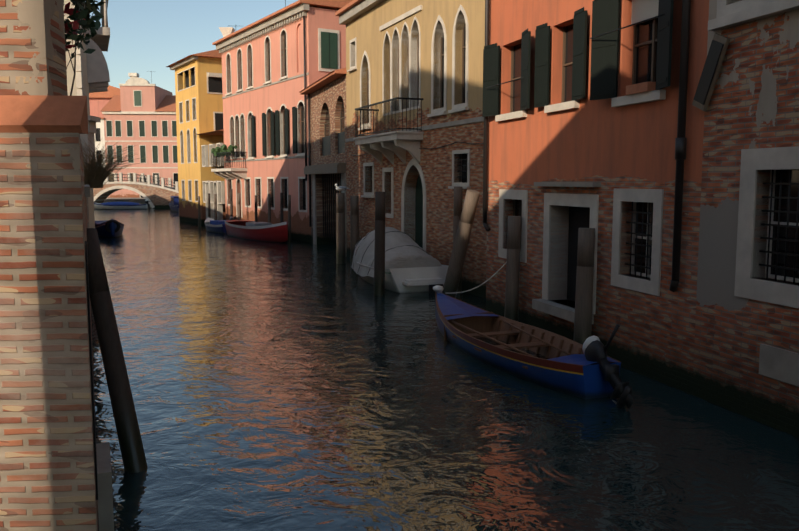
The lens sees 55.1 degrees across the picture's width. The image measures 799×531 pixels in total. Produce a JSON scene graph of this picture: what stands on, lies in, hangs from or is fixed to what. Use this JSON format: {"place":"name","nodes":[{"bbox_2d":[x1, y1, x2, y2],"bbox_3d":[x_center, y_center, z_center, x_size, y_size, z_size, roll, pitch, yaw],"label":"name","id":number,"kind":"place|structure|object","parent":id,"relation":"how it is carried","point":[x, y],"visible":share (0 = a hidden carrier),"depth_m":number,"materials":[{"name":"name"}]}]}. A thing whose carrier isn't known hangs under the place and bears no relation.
{"place":"outdoors","nodes":[
{"label":"outdoors","id":0,"kind":"place"},
{"bbox_2d":[63,0,105,95],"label":"climbing plant","id":1,"kind":"object","parent":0,"point":[90,23],"depth_m":5.28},
{"bbox_2d":[64,1,84,48],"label":"flowers","id":2,"kind":"object","parent":1,"relation":"attached to","point":[68,10],"visible":0.17,"depth_m":5.19,"materials":[{"name":"red plant"}]},
{"bbox_2d":[89,98,111,117],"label":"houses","id":3,"kind":"structure","parent":0,"point":[97,105],"depth_m":107.33,"materials":[{"name":"pink paint"}]},
{"bbox_2d":[89,85,119,97],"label":"house roof","id":4,"kind":"structure","parent":3,"relation":"on","point":[112,91],"depth_m":106.69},
{"bbox_2d":[93,173,178,207],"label":"bridge","id":5,"kind":"structure","parent":0,"point":[159,197],"depth_m":83.08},
{"bbox_2d":[109,174,177,188],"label":"bridge rail","id":6,"kind":"object","parent":5,"relation":"on","point":[139,178],"visible":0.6,"depth_m":83.07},
{"bbox_2d":[104,114,177,197],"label":"pink wall","id":7,"kind":"structure","parent":0,"point":[164,173],"depth_m":94.31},
{"bbox_2d":[101,95,175,111],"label":"roof","id":8,"kind":"structure","parent":7,"relation":"on","point":[168,103],"depth_m":95.35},
{"bbox_2d":[102,84,177,197],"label":"window trim","id":9,"kind":"structure","parent":7,"relation":"attached to","point":[124,112],"depth_m":94.03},
{"bbox_2d":[109,173,177,183],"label":"windows","id":10,"kind":"structure","parent":7,"relation":"in","point":[175,176],"depth_m":94.90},
{"bbox_2d":[120,86,172,111],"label":"building wall","id":11,"kind":"structure","parent":7,"relation":"on","point":[153,97],"depth_m":93.75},
{"bbox_2d":[125,77,149,83],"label":"dome","id":12,"kind":"structure","parent":11,"relation":"on","point":[136,80],"depth_m":93.37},
{"bbox_2d":[134,91,140,105],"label":"window shutter","id":13,"kind":"object","parent":11,"relation":"attached to","point":[137,98],"visible":0.93,"depth_m":93.62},
{"bbox_2d":[103,198,179,220],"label":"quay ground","id":14,"kind":"structure","parent":0,"point":[139,200],"depth_m":87.60,"materials":[{"name":"stone"}]},
{"bbox_2d":[94,119,105,181],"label":"white wall","id":15,"kind":"structure","parent":14,"relation":"on","point":[100,125],"depth_m":94.12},
{"bbox_2d":[96,128,100,158],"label":"dark interior","id":16,"kind":"object","parent":15,"relation":"in","point":[97,134],"visible":0.02,"depth_m":94.22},
{"bbox_2d":[106,121,177,162],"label":"windows","id":17,"kind":"structure","parent":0,"point":[142,133],"depth_m":94.27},
{"bbox_2d":[85,0,297,94],"label":"sky","id":18,"kind":"structure","parent":0,"point":[147,36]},
{"bbox_2d":[246,222,271,225],"bbox_3d":[-7.299,-1.773,39.950,1.440,0.910,4.176,-4,7,-31],"label":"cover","id":19,"kind":"object","parent":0,"point":[256,223],"visible":0.18,"depth_m":39.56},
{"bbox_2d":[415,174,422,247],"bbox_3d":[0.817,-1.599,24.006,0.040,2.700,1.550,-3,7,-22],"label":"door","id":20,"kind":"structure","parent":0,"point":[419,216],"depth_m":24.42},
{"bbox_2d":[91,207,798,530],"bbox_3d":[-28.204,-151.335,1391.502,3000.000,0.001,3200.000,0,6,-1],"label":"canal water","id":21,"kind":"structure","parent":0,"point":[295,385],"depth_m":9.46,"materials":[{"name":"blue liquid"}]},
{"bbox_2d":[0,133,96,530],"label":"brick pillar","id":22,"kind":"structure","parent":21,"relation":"in","point":[47,480],"depth_m":4.51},
{"bbox_2d":[0,95,87,133],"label":"pier cap","id":23,"kind":"object","parent":22,"relation":"on","point":[40,114],"visible":1,"depth_m":4.39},
{"bbox_2d":[0,0,47,94],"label":"pier","id":24,"kind":"structure","parent":23,"relation":"attached to","point":[23,67],"depth_m":4.42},
{"bbox_2d":[43,0,67,95],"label":"wall","id":25,"kind":"structure","parent":23,"relation":"on","point":[55,46],"depth_m":4.62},
{"bbox_2d":[63,0,80,95],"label":"cream wall","id":26,"kind":"structure","parent":21,"relation":"on","point":[70,72],"depth_m":19.32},
{"bbox_2d":[73,6,88,227],"bbox_3d":[-9.622,-4.078,19.555,3.130,9.210,0.230,0,6,-1],"label":"cream istrian stone","id":27,"kind":"object","parent":26,"relation":"attached to","point":[78,75],"visible":0.08,"depth_m":19.39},
{"bbox_2d":[80,6,94,227],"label":"cream wall","id":28,"kind":"structure","parent":26,"relation":"attached to","point":[90,204],"depth_m":19.86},
{"bbox_2d":[80,0,109,226],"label":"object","id":29,"kind":"object","parent":28,"relation":"attached to","point":[98,78],"visible":0.58,"depth_m":19.92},
{"bbox_2d":[79,134,98,530],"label":"wall edge","id":30,"kind":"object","parent":21,"relation":"in","point":[83,199],"depth_m":5.00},
{"bbox_2d":[85,241,97,499],"bbox_3d":[-2.128,0.679,5.288,0.014,1.700,0.650,-3,7,-22],"label":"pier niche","id":31,"kind":"object","parent":30,"relation":"attached to","point":[91,364],"visible":1,"depth_m":5.01,"materials":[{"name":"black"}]},
{"bbox_2d":[96,442,113,530],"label":"stone post","id":32,"kind":"object","parent":30,"relation":"attached to","point":[105,502],"visible":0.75,"depth_m":6.52,"materials":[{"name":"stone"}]},
{"bbox_2d":[85,197,95,429],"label":"garden wall","id":33,"kind":"structure","parent":21,"relation":"in","point":[90,304],"depth_m":9.82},
{"bbox_2d":[84,185,89,196],"bbox_3d":[-5.772,-1.387,13.479,0.550,0.100,13.500,-3,7,-22],"label":"dirty garden stone","id":34,"kind":"object","parent":33,"relation":"on","point":[87,190],"visible":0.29,"depth_m":7.36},
{"bbox_2d":[82,139,144,187],"bbox_3d":[-4.401,-1.517,11.224,1.298,0.765,1.385,0,6,-1],"label":"dry grass tuft","id":35,"kind":"object","parent":34,"relation":"on","point":[96,173],"visible":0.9,"depth_m":11.13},
{"bbox_2d":[80,115,100,165],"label":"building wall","id":36,"kind":"structure","parent":33,"relation":"on","point":[92,121],"depth_m":17.51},
{"bbox_2d":[95,218,123,236],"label":"boat","id":37,"kind":"object","parent":21,"relation":"on","point":[102,231],"visible":0.5,"depth_m":40.90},
{"bbox_2d":[105,220,119,232],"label":"boat cover","id":38,"kind":"object","parent":37,"relation":"attached to","point":[116,222],"visible":0.92,"depth_m":40.38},
{"bbox_2d":[87,228,147,472],"bbox_3d":[-2.984,1.356,8.172,1.570,3.460,0.235,6,9,45],"label":"leaning pole","id":39,"kind":"object","parent":21,"relation":"in","point":[126,424],"visible":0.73,"depth_m":8.15,"materials":[{"name":"brown wood"}]},
{"bbox_2d":[94,203,147,208],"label":"boat","id":40,"kind":"object","parent":21,"relation":"on","point":[103,206],"visible":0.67,"depth_m":80.51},
{"bbox_2d":[101,202,140,204],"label":"boat","id":41,"kind":"object","parent":40,"relation":"on","point":[120,203],"visible":0.52,"depth_m":80.62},
{"bbox_2d":[198,196,200,226],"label":"pole","id":42,"kind":"object","parent":21,"relation":"in","point":[199,220],"visible":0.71,"depth_m":49.60,"materials":[{"name":"brown wood"}]},
{"bbox_2d":[175,57,225,223],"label":"building","id":43,"kind":"structure","parent":21,"relation":"on","point":[207,105],"depth_m":52.85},
{"bbox_2d":[170,56,197,69],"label":"cornice","id":44,"kind":"structure","parent":43,"relation":"attached to","point":[184,62],"depth_m":53.29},
{"bbox_2d":[183,69,190,88],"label":"yellow plaster","id":45,"kind":"object","parent":43,"relation":"on","point":[189,79],"visible":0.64,"depth_m":53.42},
{"bbox_2d":[182,101,197,195],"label":"tall window glass","id":46,"kind":"object","parent":43,"relation":"in","point":[189,142],"visible":0.06,"depth_m":53.71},
{"bbox_2d":[166,50,221,66],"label":"roof","id":47,"kind":"structure","parent":43,"relation":"on","point":[213,54],"depth_m":51.67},
{"bbox_2d":[177,66,222,201],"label":"window frames","id":48,"kind":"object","parent":43,"relation":"attached to","point":[181,135],"visible":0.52,"depth_m":54.46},
{"bbox_2d":[185,71,222,130],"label":"windows","id":49,"kind":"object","parent":43,"relation":"in","point":[214,84],"visible":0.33,"depth_m":52.52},
{"bbox_2d":[194,129,223,135],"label":"awning","id":50,"kind":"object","parent":43,"relation":"attached to","point":[219,132],"depth_m":50.62,"materials":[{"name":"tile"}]},
{"bbox_2d":[201,143,224,219],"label":"yellow istrian stone","id":51,"kind":"object","parent":21,"relation":"on","point":[212,188],"visible":0.83,"depth_m":50.41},
{"bbox_2d":[214,194,216,219],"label":"pole","id":52,"kind":"object","parent":21,"relation":"in","point":[215,206],"visible":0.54,"depth_m":47.11,"materials":[{"name":"brown wood"}]},
{"bbox_2d":[205,217,226,233],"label":"boat","id":53,"kind":"object","parent":21,"relation":"on","point":[221,228],"visible":0.46,"depth_m":44.61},
{"bbox_2d":[210,220,228,224],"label":"boat cover","id":54,"kind":"object","parent":53,"relation":"on","point":[216,222],"visible":0.29,"depth_m":45.27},
{"bbox_2d":[230,189,232,216],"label":"pole","id":55,"kind":"object","parent":21,"relation":"in","point":[231,202],"visible":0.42,"depth_m":45.51,"materials":[{"name":"brown wood"}]},
{"bbox_2d":[238,193,240,219],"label":"pole","id":56,"kind":"object","parent":21,"relation":"in","point":[239,209],"visible":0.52,"depth_m":44.26,"materials":[{"name":"brown wood"}]},
{"bbox_2d":[225,220,287,242],"bbox_3d":[-7.262,-1.871,39.878,1.998,1.240,7.200,-4,7,-31],"label":"boat","id":57,"kind":"object","parent":21,"relation":"on","point":[277,233],"visible":0.77,"depth_m":38.24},
{"bbox_2d":[268,194,270,222],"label":"pole","id":58,"kind":"object","parent":21,"relation":"in","point":[269,208],"visible":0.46,"depth_m":40.51,"materials":[{"name":"brown wood"}]},
{"bbox_2d":[280,193,282,222],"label":"pole","id":59,"kind":"object","parent":21,"relation":"in","point":[281,207],"visible":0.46,"depth_m":38.73,"materials":[{"name":"brown wood"}]},
{"bbox_2d":[222,7,345,241],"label":"pink wall","id":60,"kind":"structure","parent":21,"relation":"in","point":[260,101],"depth_m":40.32,"materials":[{"name":"paint"}]},
{"bbox_2d":[211,152,305,209],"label":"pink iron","id":61,"kind":"object","parent":60,"relation":"attached to","point":[248,189],"visible":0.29,"depth_m":44.45,"materials":[{"name":"black"}]},
{"bbox_2d":[211,144,236,156],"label":"potted plants","id":62,"kind":"object","parent":61,"relation":"on","point":[221,149],"visible":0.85,"depth_m":45.15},
{"bbox_2d":[216,3,308,162],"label":"cornice","id":63,"kind":"structure","parent":60,"relation":"attached to","point":[298,12],"depth_m":40.49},
{"bbox_2d":[212,0,343,44],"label":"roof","id":64,"kind":"structure","parent":63,"relation":"on","point":[299,2],"depth_m":37.74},
{"bbox_2d":[219,27,234,36],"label":"roof chimney","id":65,"kind":"object","parent":64,"relation":"on","point":[225,31],"visible":0.41,"depth_m":54.61,"materials":[{"name":"white paint"}]},
{"bbox_2d":[306,0,351,5],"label":"roof","id":66,"kind":"structure","parent":64,"relation":"on","point":[342,2],"depth_m":36.76,"materials":[{"name":"tile"}]},
{"bbox_2d":[229,35,304,156],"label":"pink window frame","id":67,"kind":"object","parent":60,"relation":"attached to","point":[270,116],"visible":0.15,"depth_m":41.73,"materials":[{"name":"brown"}]},
{"bbox_2d":[230,33,305,209],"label":"window panes","id":68,"kind":"structure","parent":67,"relation":"attached to","point":[304,192],"depth_m":40.02,"materials":[{"name":"black"}]},
{"bbox_2d":[211,28,339,217],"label":"window frames","id":69,"kind":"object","parent":60,"relation":"attached to","point":[232,173],"visible":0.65,"depth_m":42.88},
{"bbox_2d":[252,106,296,156],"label":"window shutters","id":70,"kind":"object","parent":69,"relation":"attached to","point":[276,137],"visible":1,"depth_m":40.12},
{"bbox_2d":[303,16,306,180],"bbox_3d":[-4.545,-8.110,36.900,0.092,8.000,0.092,5,8,36],"label":"drainpipe","id":71,"kind":"object","parent":60,"relation":"attached to","point":[305,95],"visible":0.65,"depth_m":36.86,"materials":[{"name":"grey"}]},
{"bbox_2d":[321,32,337,68],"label":"window shutters","id":72,"kind":"object","parent":60,"relation":"attached to","point":[325,50],"visible":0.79,"depth_m":36.97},
{"bbox_2d":[288,195,290,241],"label":"pole","id":73,"kind":"object","parent":21,"relation":"in","point":[289,218],"visible":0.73,"depth_m":37.80,"materials":[{"name":"brown wood"}]},
{"bbox_2d":[310,74,347,256],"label":"brick building","id":74,"kind":"structure","parent":21,"relation":"on","point":[331,96],"depth_m":34.71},
{"bbox_2d":[308,94,311,226],"bbox_3d":[-4.298,-5.012,36.633,0.110,6.300,0.110,-2,7,-17],"label":"drainpipe","id":75,"kind":"object","parent":74,"relation":"attached to","point":[309,159],"visible":1,"depth_m":36.57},
{"bbox_2d":[300,70,346,94],"bbox_3d":[-1.497,-7.909,33.638,4.450,0.120,7.650,-2,7,-17],"label":"roof","id":76,"kind":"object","parent":74,"relation":"on","point":[327,79],"visible":0.29,"depth_m":31.95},
{"bbox_2d":[304,163,345,173],"bbox_3d":[-3.350,-4.205,33.436,0.350,0.400,7.200,-2,7,-17],"label":"cavana plank","id":77,"kind":"object","parent":74,"relation":"attached to","point":[332,168],"visible":1,"depth_m":31.90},
{"bbox_2d":[312,173,346,256],"bbox_3d":[-3.121,-2.091,33.427,0.060,3.800,6.600,-2,7,-17],"label":"dirty cavana stone","id":78,"kind":"object","parent":74,"relation":"attached to","point":[343,179],"visible":0.54,"depth_m":35.94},
{"bbox_2d":[322,132,344,239],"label":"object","id":79,"kind":"object","parent":74,"relation":"attached to","point":[326,144],"visible":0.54,"depth_m":34.01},
{"bbox_2d":[324,111,344,136],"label":"window frames","id":80,"kind":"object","parent":74,"relation":"in","point":[340,123],"visible":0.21,"depth_m":31.67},
{"bbox_2d":[325,101,343,136],"bbox_3d":[-2.632,-5.850,32.400,0.030,2.340,4.890,-2,7,-17],"label":"window","id":81,"kind":"structure","parent":80,"relation":"in","point":[327,121],"depth_m":33.89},
{"bbox_2d":[336,193,345,263],"bbox_3d":[-2.134,-0.849,27.856,0.340,3.560,0.340,0,6,-1],"label":"pole","id":82,"kind":"object","parent":21,"relation":"in","point":[340,227],"visible":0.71,"depth_m":27.69,"materials":[{"name":"brown wood"}]},
{"bbox_2d":[350,196,358,263],"bbox_3d":[-1.624,-0.794,27.864,0.329,3.453,0.329,6,9,44],"label":"pole","id":83,"kind":"object","parent":21,"relation":"in","point":[354,219],"visible":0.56,"depth_m":27.69,"materials":[{"name":"brown wood"}]},
{"bbox_2d":[374,192,385,295],"bbox_3d":[-0.533,-0.078,20.181,0.337,3.724,0.300,0,6,-1],"label":"pole","id":84,"kind":"object","parent":21,"relation":"in","point":[379,268],"visible":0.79,"depth_m":20.03,"materials":[{"name":"brown wood"}]},
{"bbox_2d":[357,262,447,292],"bbox_3d":[-0.376,0.122,23.139,2.098,1.030,5.200,-3,7,-22],"label":"boat","id":85,"kind":"object","parent":21,"relation":"on","point":[395,278],"visible":0.35,"depth_m":20.71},
{"bbox_2d":[351,227,441,276],"bbox_3d":[-0.471,-0.517,23.313,2.271,1.355,4.699,-3,7,-22],"label":"boat cover","id":86,"kind":"object","parent":85,"relation":"on","point":[404,256],"visible":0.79,"depth_m":21.81,"materials":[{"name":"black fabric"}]},
{"bbox_2d":[352,229,429,274],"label":"ribs","id":87,"kind":"object","parent":86,"relation":"on","point":[385,251],"visible":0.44,"depth_m":22.37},
{"bbox_2d":[402,278,444,285],"bbox_3d":[0.645,0.430,20.588,1.100,0.140,0.370,-3,7,-22],"label":"boat transom","id":88,"kind":"object","parent":85,"relation":"attached to","point":[420,281],"visible":0.86,"depth_m":20.46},
{"bbox_2d":[346,0,489,297],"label":"building","id":89,"kind":"structure","parent":21,"relation":"in","point":[436,165],"depth_m":22.50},
{"bbox_2d":[347,5,470,250],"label":"window surrounds","id":90,"kind":"object","parent":89,"relation":"attached to","point":[387,145],"visible":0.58,"depth_m":23.70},
{"bbox_2d":[355,97,467,182],"bbox_3d":[0.204,-3.754,23.208,0.971,2.520,6.930,-3,7,-22],"label":"metal railing","id":91,"kind":"object","parent":90,"relation":"attached to","point":[365,110],"visible":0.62,"depth_m":23.56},
{"bbox_2d":[339,0,483,141],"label":"stone cornice","id":92,"kind":"structure","parent":89,"relation":"attached to","point":[356,11],"depth_m":26.24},
{"bbox_2d":[335,0,362,15],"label":"roof","id":93,"kind":"structure","parent":92,"relation":"on","point":[347,7],"depth_m":27.95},
{"bbox_2d":[367,26,465,191],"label":"window frames","id":94,"kind":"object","parent":89,"relation":"in","point":[463,47],"visible":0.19,"depth_m":23.58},
{"bbox_2d":[368,24,466,182],"bbox_3d":[0.238,-5.110,24.685,0.035,5.610,9.890,-3,7,-22],"label":"window","id":95,"kind":"structure","parent":94,"relation":"in","point":[443,89],"depth_m":21.90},
{"bbox_2d":[353,141,482,155],"bbox_3d":[0.465,-3.597,23.476,0.023,0.136,12.542,-3,7,-22],"label":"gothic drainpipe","id":96,"kind":"object","parent":89,"relation":"attached to","point":[435,148],"visible":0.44,"depth_m":21.47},
{"bbox_2d":[453,187,461,293],"bbox_3d":[1.548,-0.171,20.429,0.260,3.850,0.260,0,6,-1],"label":"pole","id":97,"kind":"object","parent":21,"relation":"in","point":[457,203],"visible":0.31,"depth_m":20.20,"materials":[{"name":"brown wood"}]},
{"bbox_2d":[442,189,479,297],"bbox_3d":[1.399,0.017,19.037,1.410,3.807,0.368,6,9,43],"label":"leaning pole","id":98,"kind":"object","parent":21,"relation":"in","point":[459,250],"visible":0.69,"depth_m":18.70,"materials":[{"name":"brown wood"}]},
{"bbox_2d":[504,216,520,320],"bbox_3d":[2.297,0.636,15.699,0.290,3.296,0.343,6,9,44],"label":"pole","id":99,"kind":"object","parent":21,"relation":"in","point":[512,271],"visible":0.77,"depth_m":15.54,"materials":[{"name":"brown wood"}]},
{"bbox_2d":[435,292,620,398],"bbox_3d":[1.793,1.228,13.394,1.498,0.860,5.900,-2,7,-20],"label":"boat","id":100,"kind":"object","parent":21,"relation":"on","point":[576,374],"visible":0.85,"depth_m":12.03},
{"bbox_2d":[445,262,506,293],"bbox_3d":[1.635,0.180,15.699,1.382,0.820,0.024,0,6,4],"label":"mooring rope","id":101,"kind":"object","parent":100,"relation":"attached to","point":[475,287],"visible":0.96,"depth_m":15.73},
{"bbox_2d":[444,312,581,368],"bbox_3d":[1.943,1.383,13.000,1.419,0.560,3.614,-2,7,-20],"label":"boat interior","id":102,"kind":"object","parent":100,"relation":"attached to","point":[476,326],"visible":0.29,"depth_m":13.91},
{"bbox_2d":[582,324,633,408],"bbox_3d":[2.883,1.355,10.478,0.265,1.127,1.103,-3,7,-23],"label":"outboard motor","id":103,"kind":"object","parent":100,"relation":"attached to","point":[595,350],"depth_m":10.40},
{"bbox_2d":[573,228,594,344],"bbox_3d":[3.124,0.969,13.054,0.309,3.217,0.373,6,9,44],"label":"pole","id":104,"kind":"object","parent":21,"relation":"in","point":[584,292],"visible":0.69,"depth_m":12.89,"materials":[{"name":"brown wood"}]},
{"bbox_2d":[486,0,708,394],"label":"salmon wall","id":105,"kind":"structure","parent":21,"relation":"in","point":[606,145],"depth_m":12.67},
{"bbox_2d":[532,182,600,323],"bbox_3d":[2.940,-0.294,13.922,0.250,2.430,2.100,-2,7,-17],"label":"stone ledge","id":106,"kind":"object","parent":105,"relation":"attached to","point":[553,308],"visible":0.82,"depth_m":13.87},
{"bbox_2d":[487,14,664,277],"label":"window bars","id":107,"kind":"object","parent":105,"relation":"attached to","point":[642,234],"visible":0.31,"depth_m":11.99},
{"bbox_2d":[482,0,673,116],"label":"window shutters","id":108,"kind":"object","parent":105,"relation":"attached to","point":[604,57],"visible":0.98,"depth_m":12.94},
{"bbox_2d":[567,206,589,300],"bbox_3d":[3.465,-0.181,14.032,0.030,1.860,1.470,-2,7,-17],"label":"door","id":109,"kind":"structure","parent":105,"relation":"in","point":[579,217],"depth_m":14.50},
{"bbox_2d":[495,89,665,313],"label":"window surrounds","id":110,"kind":"object","parent":105,"relation":"attached to","point":[651,285],"visible":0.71,"depth_m":13.15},
{"bbox_2d":[626,82,655,94],"bbox_3d":[3.645,-2.676,11.587,0.140,0.140,0.550,-2,7,-17],"label":"flower box","id":111,"kind":"object","parent":110,"relation":"on","point":[640,88],"visible":0.79,"depth_m":11.47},
{"bbox_2d":[510,18,656,277],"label":"window frames","id":112,"kind":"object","parent":105,"relation":"on","point":[653,41],"depth_m":12.21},
{"bbox_2d":[513,18,657,273],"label":"window panes","id":113,"kind":"structure","parent":112,"relation":"in","point":[644,54],"depth_m":12.24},
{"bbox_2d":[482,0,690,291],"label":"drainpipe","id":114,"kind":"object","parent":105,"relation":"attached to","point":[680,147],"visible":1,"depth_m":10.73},
{"bbox_2d":[692,0,798,437],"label":"building","id":115,"kind":"structure","parent":21,"relation":"on","point":[754,102],"depth_m":9.76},
{"bbox_2d":[693,40,798,283],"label":"window grille","id":116,"kind":"object","parent":115,"relation":"attached to","point":[709,70],"visible":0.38,"depth_m":9.42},
{"bbox_2d":[708,0,798,307],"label":"window surround","id":117,"kind":"object","parent":115,"relation":"attached to","point":[753,162],"visible":0.78,"depth_m":9.54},
{"bbox_2d":[740,0,798,282],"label":"window frame","id":118,"kind":"object","parent":115,"relation":"on","point":[790,279],"depth_m":9.55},
{"bbox_2d":[770,169,798,277],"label":"window grille","id":119,"kind":"object","parent":118,"relation":"in","point":[792,217],"depth_m":9.38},
{"bbox_2d":[759,344,798,386],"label":"wall plaster patch","id":120,"kind":"object","parent":115,"relation":"attached to","point":[780,364],"visible":0.89,"depth_m":9.20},
{"bbox_2d":[631,0,658,24],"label":"window blind","id":121,"kind":"object","parent":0,"point":[642,10],"visible":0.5,"depth_m":11.76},
{"bbox_2d":[692,33,729,110],"bbox_3d":[4.100,-2.541,10.095,0.050,0.983,0.628,-2,7,-17],"label":"sign frame","id":122,"kind":"object","parent":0,"point":[722,39],"visible":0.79,"depth_m":9.97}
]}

